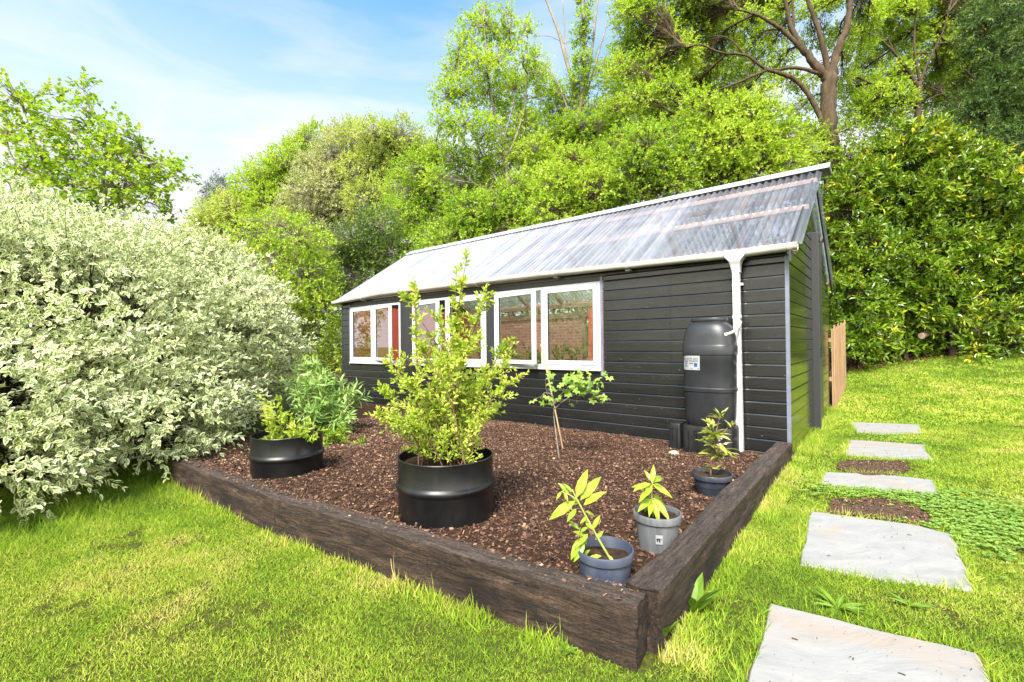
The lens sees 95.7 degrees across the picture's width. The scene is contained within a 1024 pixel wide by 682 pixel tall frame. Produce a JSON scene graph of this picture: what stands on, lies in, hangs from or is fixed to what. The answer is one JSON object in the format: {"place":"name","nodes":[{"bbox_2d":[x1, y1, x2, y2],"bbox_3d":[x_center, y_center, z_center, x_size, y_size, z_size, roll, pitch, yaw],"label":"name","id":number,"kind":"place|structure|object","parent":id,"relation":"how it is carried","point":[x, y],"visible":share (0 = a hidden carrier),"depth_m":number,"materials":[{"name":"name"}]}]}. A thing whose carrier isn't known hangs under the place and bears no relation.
{"place":"outdoors","nodes":[
{"label":"outdoors","id":0,"kind":"place"},
{"bbox_2d":[0,286,1023,681],"bbox_3d":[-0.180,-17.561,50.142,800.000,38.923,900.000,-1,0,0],"label":"lawn","id":1,"kind":"structure","parent":0,"point":[648,662],"depth_m":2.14,"materials":[{"name":"plant"}]},
{"bbox_2d":[0,66,204,286],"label":"maple tree","id":2,"kind":"object","parent":1,"relation":"on","point":[107,162],"visible":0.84,"depth_m":8.15,"materials":[{"name":"green plant"}]},
{"bbox_2d":[0,163,322,526],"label":"variegated dogwood","id":3,"kind":"object","parent":1,"relation":"on","point":[101,371],"visible":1,"depth_m":4.64,"materials":[{"name":"green plant"}]},
{"bbox_2d":[197,168,236,225],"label":"conifer tree","id":4,"kind":"object","parent":1,"relation":"on","point":[208,187],"visible":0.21,"depth_m":33.56,"materials":[{"name":"green plant"}]},
{"bbox_2d":[171,456,294,532],"bbox_3d":[-2.297,1.220,3.711,1.887,0.320,0.156,-1,-1,36],"label":"timber sleeper","id":5,"kind":"object","parent":1,"relation":"on","point":[250,504],"visible":0.69,"depth_m":3.52,"materials":[{"name":"brown wood"}]},
{"bbox_2d":[273,495,647,672],"bbox_3d":[-0.512,1.181,2.473,2.441,0.318,0.154,-1,-1,33],"label":"timber sleeper","id":6,"kind":"object","parent":1,"relation":"on","point":[591,619],"visible":0.82,"depth_m":2.15,"materials":[{"name":"brown wood"}]},
{"bbox_2d":[182,458,639,599],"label":"bark crumbs","id":7,"kind":"object","parent":6,"relation":"on","point":[497,551],"visible":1,"depth_m":2.67,"materials":[{"name":"brown wood"}]},
{"bbox_2d":[194,401,791,587],"bbox_3d":[-1.831,1.226,6.176,9.040,0.217,4.394,-1,-1,39],"label":"mulch bed","id":8,"kind":"object","parent":1,"relation":"on","point":[368,408],"visible":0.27,"depth_m":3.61,"materials":[{"name":"brown wood"}]},
{"bbox_2d":[248,427,324,479],"bbox_3d":[-1.941,1.025,4.012,0.598,0.460,0.598,-1,0,0],"label":"drum planter","id":9,"kind":"object","parent":8,"relation":"on","point":[272,459],"visible":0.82,"depth_m":3.77,"materials":[{"name":"black paint"}]},
{"bbox_2d":[257,394,327,443],"bbox_3d":[-1.874,0.703,3.950,0.716,0.525,0.424,-1,0,0],"label":"young shrub","id":10,"kind":"object","parent":9,"relation":"in","point":[269,415],"visible":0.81,"depth_m":3.91,"materials":[{"name":"green plant"}]},
{"bbox_2d":[275,354,373,435],"bbox_3d":[-2.513,0.784,6.188,1.176,1.235,1.205,-1,0,0],"label":"buddleia","id":11,"kind":"object","parent":8,"relation":"on","point":[318,411],"visible":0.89,"depth_m":6.08,"materials":[{"name":"green plant"}]},
{"bbox_2d":[323,422,365,446],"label":"bushy perennial","id":12,"kind":"object","parent":8,"relation":"on","point":[332,437],"visible":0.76,"depth_m":5.29,"materials":[{"name":"green plant"}]},
{"bbox_2d":[395,446,494,528],"bbox_3d":[-0.422,0.952,2.973,0.632,0.455,0.632,-1,0,0],"label":"drum planter","id":13,"kind":"object","parent":8,"relation":"on","point":[434,495],"visible":0.81,"depth_m":2.71,"materials":[{"name":"black paint"}]},
{"bbox_2d":[363,247,528,465],"bbox_3d":[-0.391,0.112,2.964,0.998,1.411,0.806,-1,0,0],"label":"potted shrub","id":14,"kind":"object","parent":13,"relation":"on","point":[441,367],"visible":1,"depth_m":2.86,"materials":[{"name":"green plant"}]},
{"bbox_2d":[540,344,563,448],"bbox_3d":[0.460,0.675,5.220,0.278,1.286,0.020,0,0,-11],"label":"bamboo cane","id":15,"kind":"object","parent":8,"relation":"on","point":[551,396],"visible":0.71,"depth_m":5.21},
{"bbox_2d":[529,369,613,458],"bbox_3d":[0.598,0.751,4.752,0.857,0.943,0.632,-1,0,0],"label":"currant bush","id":16,"kind":"object","parent":8,"relation":"on","point":[577,385],"visible":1,"depth_m":4.73,"materials":[{"name":"green plant"}]},
{"bbox_2d":[578,536,634,586],"bbox_3d":[0.427,1.055,2.132,0.266,0.215,0.266,-1,0,0],"label":"plant pot","id":17,"kind":"object","parent":8,"relation":"on","point":[616,569],"visible":0.72,"depth_m":2.06,"materials":[{"name":"blue plastic"}]},
{"bbox_2d":[549,469,612,561],"bbox_3d":[0.316,0.812,2.135,0.297,0.422,0.121,-1,0,0],"label":"laurel seedling","id":18,"kind":"object","parent":17,"relation":"in","point":[583,488],"visible":0.94,"depth_m":2.13,"materials":[{"name":"green plant"}]},
{"bbox_2d":[633,504,681,553],"bbox_3d":[0.787,1.047,2.512,0.254,0.250,0.254,-1,0,0],"label":"plant pot","id":19,"kind":"object","parent":8,"relation":"on","point":[657,536],"visible":0.73,"depth_m":2.42,"materials":[{"name":"grey plastic"}]},
{"bbox_2d":[632,464,671,518],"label":"laurel seedling","id":20,"kind":"object","parent":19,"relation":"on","point":[656,506],"visible":0.98,"depth_m":2.48,"materials":[{"name":"green plant"}]},
{"bbox_2d":[668,450,678,454],"bbox_3d":[1.776,1.242,5.092,0.106,0.082,0.104,-1,-1,36],"label":"stone","id":21,"kind":"object","parent":8,"relation":"on","point":[674,452],"visible":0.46,"depth_m":5.07,"materials":[{"name":"white stone"}]},
{"bbox_2d":[669,317,741,457],"bbox_3d":[2.209,0.560,5.335,0.757,1.660,0.446,-1,-1,39],"label":"water butt","id":22,"kind":"object","parent":8,"relation":"on","point":[710,349],"visible":0.96,"depth_m":5.13,"materials":[{"name":"grey plastic"}]},
{"bbox_2d":[691,467,732,496],"bbox_3d":[1.539,1.108,3.571,0.298,0.190,0.298,-1,0,0],"label":"plant pot","id":23,"kind":"object","parent":8,"relation":"on","point":[714,485],"visible":0.88,"depth_m":3.49,"materials":[{"name":"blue plastic"}]},
{"bbox_2d":[695,408,738,476],"bbox_3d":[1.566,0.787,3.582,0.298,0.552,0.284,0,-1,-30],"label":"rhododendron","id":24,"kind":"object","parent":23,"relation":"on","point":[711,424],"visible":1,"depth_m":3.57,"materials":[{"name":"green plant"}]},
{"bbox_2d":[553,640,577,655],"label":"dandelion weed","id":25,"kind":"object","parent":1,"relation":"on","point":[567,652],"visible":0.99,"depth_m":1.89,"materials":[{"name":"green plant"}]},
{"bbox_2d":[331,162,832,453],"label":"garden shed","id":26,"kind":"structure","parent":1,"relation":"on","point":[643,280],"depth_m":6.68,"materials":[{"name":"black painted wood"},{"name":"clear plastic"},{"name":"white painted wood"}]},
{"bbox_2d":[349,302,400,364],"bbox_3d":[-3.000,-0.139,9.878,1.840,1.263,0.265,-1,-1,39],"label":"window","id":27,"kind":"structure","parent":26,"relation":"in","point":[374,359],"depth_m":9.93,"materials":[{"name":"white plastic"}]},
{"bbox_2d":[412,294,486,367],"bbox_3d":[-1.234,-0.169,8.452,1.980,1.263,0.235,-1,-1,39],"label":"window","id":28,"kind":"structure","parent":26,"relation":"in","point":[471,362],"depth_m":8.40,"materials":[{"name":"white plastic"}]},
{"bbox_2d":[494,281,600,370],"bbox_3d":[0.443,-0.197,7.091,2.000,1.263,0.222,-1,-1,39],"label":"window","id":29,"kind":"structure","parent":26,"relation":"in","point":[595,365],"depth_m":7.05,"materials":[{"name":"white plastic"}]},
{"bbox_2d":[819,243,823,418],"bbox_3d":[4.602,-0.137,6.947,0.102,2.730,0.800,-1,-1,39],"label":"door","id":30,"kind":"structure","parent":26,"relation":"in","point":[820,260],"depth_m":7.12,"materials":[{"name":"grey paint"}]},
{"bbox_2d":[662,620,679,636],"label":"dock weed","id":31,"kind":"object","parent":1,"relation":"on","point":[665,630],"visible":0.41,"depth_m":1.88,"materials":[{"name":"green plant"}]},
{"bbox_2d":[685,572,722,612],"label":"dock weed","id":32,"kind":"object","parent":1,"relation":"on","point":[698,599],"visible":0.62,"depth_m":2.14,"materials":[{"name":"green plant"}]},
{"bbox_2d":[626,441,792,655],"bbox_3d":[1.752,1.210,3.475,0.176,0.416,4.002,-1,-1,38],"label":"timber sleeper","id":33,"kind":"object","parent":1,"relation":"on","point":[666,578],"visible":0.76,"depth_m":2.39,"materials":[{"name":"brown wood"}]},
{"bbox_2d":[670,75,835,247],"bbox_3d":[6.361,-2.792,12.132,4.679,8.223,2.450,0,0,-21],"label":"hornbeam tree","id":34,"kind":"object","parent":1,"relation":"on","point":[743,140],"visible":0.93,"depth_m":11.66,"materials":[{"name":"green plant"}]},
{"bbox_2d":[828,320,845,408],"bbox_3d":[6.623,0.424,9.415,0.092,1.793,2.800,-1,-1,39],"label":"paling fence","id":35,"kind":"object","parent":1,"relation":"on","point":[837,339],"visible":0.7,"depth_m":8.98,"materials":[{"name":"brown wood"}]},
{"bbox_2d":[812,585,874,618],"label":"dandelion weed","id":36,"kind":"object","parent":1,"relation":"on","point":[831,600],"visible":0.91,"depth_m":2.17,"materials":[{"name":"green plant"}]},
{"bbox_2d":[812,150,914,368],"bbox_3d":[9.147,-1.990,12.261,2.321,6.051,3.375,-1,-1,45],"label":"laurel bush","id":37,"kind":"object","parent":1,"relation":"on","point":[858,313],"visible":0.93,"depth_m":11.81,"materials":[{"name":"green plant"}]},
{"bbox_2d":[748,604,989,681],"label":"stepping stone","id":38,"kind":"object","parent":1,"relation":"on","point":[807,656],"visible":0.92,"depth_m":1.82,"materials":[{"name":"stone"}]},
{"bbox_2d":[770,422,971,681],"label":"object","id":39,"kind":"object","parent":1,"relation":"on","point":[886,570],"visible":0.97,"depth_m":1.96,"materials":[{"name":"green plant"}]},
{"bbox_2d":[837,460,912,474],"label":"bare soil","id":40,"kind":"structure","parent":1,"relation":"on","point":[872,467],"depth_m":4.53,"materials":[{"name":"brown soil"}]},
{"bbox_2d":[826,459,931,523],"bbox_3d":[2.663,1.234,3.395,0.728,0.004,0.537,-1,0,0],"label":"bare soil","id":41,"kind":"structure","parent":1,"relation":"on","point":[875,507],"depth_m":3.39,"materials":[{"name":"brown soil"}]},
{"bbox_2d":[821,472,937,496],"bbox_3d":[3.211,1.260,4.084,0.948,0.051,0.590,-1,0,24],"label":"stepping stone","id":42,"kind":"object","parent":1,"relation":"on","point":[888,481],"visible":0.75,"depth_m":4.07,"materials":[{"name":"stone"}]},
{"bbox_2d":[800,512,972,591],"bbox_3d":[2.222,1.260,2.799,0.765,0.051,1.089,-1,-1,36],"label":"stepping stone","id":43,"kind":"object","parent":1,"relation":"on","point":[847,542],"visible":0.89,"depth_m":2.74,"materials":[{"name":"stone"}]},
{"bbox_2d":[852,422,920,434],"bbox_3d":[5.349,1.258,6.578,0.846,0.052,1.129,-1,-1,32],"label":"stepping stone","id":44,"kind":"object","parent":1,"relation":"on","point":[882,428],"visible":0.8,"depth_m":6.60,"materials":[{"name":"stone"}]},
{"bbox_2d":[846,440,933,459],"bbox_3d":[4.269,1.259,5.277,0.747,0.052,1.145,-1,-1,38],"label":"stepping stone","id":45,"kind":"object","parent":1,"relation":"on","point":[889,449],"visible":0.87,"depth_m":5.27,"materials":[{"name":"stone"}]},
{"bbox_2d":[838,109,962,364],"bbox_3d":[10.668,-2.743,12.544,2.643,7.126,2.561,0,-1,-28],"label":"laurel bush","id":46,"kind":"object","parent":1,"relation":"on","point":[892,142],"visible":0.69,"depth_m":11.98,"materials":[{"name":"green plant"}]},
{"bbox_2d":[781,432,1023,578],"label":"clover","id":47,"kind":"object","parent":1,"relation":"on","point":[978,521],"visible":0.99,"depth_m":3.30,"materials":[{"name":"green plant"}]},
{"bbox_2d":[884,590,937,611],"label":"dandelion weed","id":48,"kind":"object","parent":1,"relation":"on","point":[919,605],"visible":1,"depth_m":2.17,"materials":[{"name":"green plant"}]},
{"bbox_2d":[945,136,1023,364],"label":"laurel bush","id":49,"kind":"object","parent":1,"relation":"on","point":[1004,205],"visible":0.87,"depth_m":11.52,"materials":[{"name":"green plant"}]},
{"bbox_2d":[0,0,1023,347],"label":"sky","id":50,"kind":"structure","parent":0,"point":[213,82],"materials":[{"name":"blue"}]},
{"bbox_2d":[213,294,1017,397],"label":"woodland floor","id":51,"kind":"structure","parent":0,"point":[335,374],"depth_m":16.25,"materials":[{"name":"green plant"}]},
{"bbox_2d":[177,181,272,276],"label":"broadleaf tree","id":52,"kind":"object","parent":51,"relation":"on","point":[215,209],"visible":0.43,"depth_m":24.15,"materials":[{"name":"green plant"}]},
{"bbox_2d":[225,114,333,340],"bbox_3d":[-11.831,-4.739,24.110,6.175,13.026,4.275,-1,0,0],"label":"broadleaf tree","id":53,"kind":"object","parent":51,"relation":"on","point":[262,183],"visible":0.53,"depth_m":23.32,"materials":[{"name":"green plant"}]},
{"bbox_2d":[217,201,348,389],"bbox_3d":[-6.595,-1.108,13.425,3.484,5.667,4.116,0,-1,-43],"label":"broadleaf tree","id":54,"kind":"object","parent":51,"relation":"on","point":[304,257],"visible":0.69,"depth_m":12.93,"materials":[{"name":"green plant"}]},
{"bbox_2d":[262,112,375,367],"bbox_3d":[-9.184,-4.651,22.570,4.630,12.675,5.554,0,-1,-45],"label":"willow tree","id":55,"kind":"object","parent":51,"relation":"on","point":[320,205],"visible":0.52,"depth_m":21.75,"materials":[{"name":"green plant"}]},
{"bbox_2d":[311,200,408,304],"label":"broadleaf tree","id":56,"kind":"object","parent":51,"relation":"on","point":[355,249],"visible":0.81,"depth_m":15.99,"materials":[{"name":"green plant"}]},
{"bbox_2d":[329,107,440,227],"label":"broadleaf tree","id":57,"kind":"object","parent":51,"relation":"on","point":[377,149],"visible":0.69,"depth_m":21.09,"materials":[{"name":"green plant"}]},
{"bbox_2d":[104,235,677,375],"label":"undergrowth","id":58,"kind":"object","parent":51,"relation":"on","point":[337,359],"visible":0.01,"depth_m":19.41,"materials":[{"name":"green plant"}]},
{"bbox_2d":[365,133,468,265],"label":"broadleaf tree","id":59,"kind":"object","parent":51,"relation":"on","point":[415,213],"visible":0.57,"depth_m":17.84,"materials":[{"name":"green plant"}]},
{"bbox_2d":[416,0,555,315],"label":"sparse tree","id":60,"kind":"object","parent":51,"relation":"on","point":[490,61],"visible":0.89,"depth_m":17.00,"materials":[{"name":"green plant"}]},
{"bbox_2d":[409,162,562,249],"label":"hazel tree","id":61,"kind":"object","parent":51,"relation":"on","point":[486,215],"visible":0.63,"depth_m":12.80,"materials":[{"name":"green plant"}]},
{"bbox_2d":[460,47,567,314],"bbox_3d":[0.503,-5.947,20.683,6.035,13.897,3.796,-1,0,0],"label":"ash tree","id":62,"kind":"object","parent":51,"relation":"on","point":[507,116],"visible":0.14,"depth_m":20.36,"materials":[{"name":"green plant"}]},
{"bbox_2d":[519,137,636,311],"bbox_3d":[1.933,-2.053,12.481,3.538,7.222,2.655,-1,0,0],"label":"hazel tree","id":63,"kind":"object","parent":51,"relation":"on","point":[573,188],"visible":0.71,"depth_m":12.01,"materials":[{"name":"green plant"}]},
{"bbox_2d":[528,0,636,311],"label":"ivy clad tree","id":64,"kind":"object","parent":51,"relation":"on","point":[576,114],"visible":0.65,"depth_m":17.87,"materials":[{"name":"green plant"}]},
{"bbox_2d":[593,110,712,207],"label":"hazel tree","id":65,"kind":"object","parent":51,"relation":"on","point":[656,174],"visible":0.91,"depth_m":11.58,"materials":[{"name":"green plant"}]},
{"bbox_2d":[588,19,787,168],"bbox_3d":[7.191,-7.194,20.156,9.081,14.828,3.653,-1,0,0],"label":"ash tree","id":66,"kind":"object","parent":51,"relation":"on","point":[725,80],"visible":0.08,"depth_m":19.85,"materials":[{"name":"green plant"}]},
{"bbox_2d":[590,0,894,309],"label":"oak tree","id":67,"kind":"object","parent":51,"relation":"on","point":[669,30],"visible":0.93,"depth_m":15.01,"materials":[{"name":"green plant"}]},
{"bbox_2d":[786,109,878,356],"bbox_3d":[9.439,-3.051,13.860,2.584,7.671,1.424,-1,0,23],"label":"hornbeam tree","id":68,"kind":"object","parent":51,"relation":"on","point":[837,159],"visible":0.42,"depth_m":13.68,"materials":[{"name":"green plant"}]},
{"bbox_2d":[673,130,1023,334],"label":"thicket","id":69,"kind":"object","parent":51,"relation":"on","point":[753,209],"visible":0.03,"depth_m":14.92,"materials":[{"name":"green plant"}]},
{"bbox_2d":[836,0,994,266],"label":"bare limbed tree","id":70,"kind":"object","parent":51,"relation":"on","point":[879,101],"visible":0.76,"depth_m":17.03,"materials":[{"name":"green plant"}]},
{"bbox_2d":[830,1,1017,140],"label":"ash tree","id":71,"kind":"object","parent":51,"relation":"on","point":[882,119],"visible":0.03,"depth_m":19.71,"materials":[{"name":"green plant"}]},
{"bbox_2d":[830,334,1023,372],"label":"leaf litter","id":72,"kind":"object","parent":51,"relation":"on","point":[887,360],"visible":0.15,"depth_m":12.47,"materials":[{"name":"plant"}]},
{"bbox_2d":[918,329,941,338],"bbox_3d":[10.969,-0.185,12.139,0.853,0.267,0.188,0,0,-22],"label":"fallen log","id":73,"kind":"object","parent":51,"relation":"on","point":[924,334],"visible":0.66,"depth_m":12.00,"materials":[{"name":"beige wood"}]},
{"bbox_2d":[899,108,1002,356],"bbox_3d":[11.624,-2.617,12.326,3.124,6.687,2.499,-1,0,0],"label":"laurel bush","id":74,"kind":"object","parent":51,"relation":"on","point":[962,294],"visible":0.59,"depth_m":11.79,"materials":[{"name":"green plant"}]},
{"bbox_2d":[929,0,1023,334],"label":"yew tree","id":75,"kind":"object","parent":51,"relation":"on","point":[997,114],"visible":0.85,"depth_m":13.23,"materials":[{"name":"green plant"}]}
]}

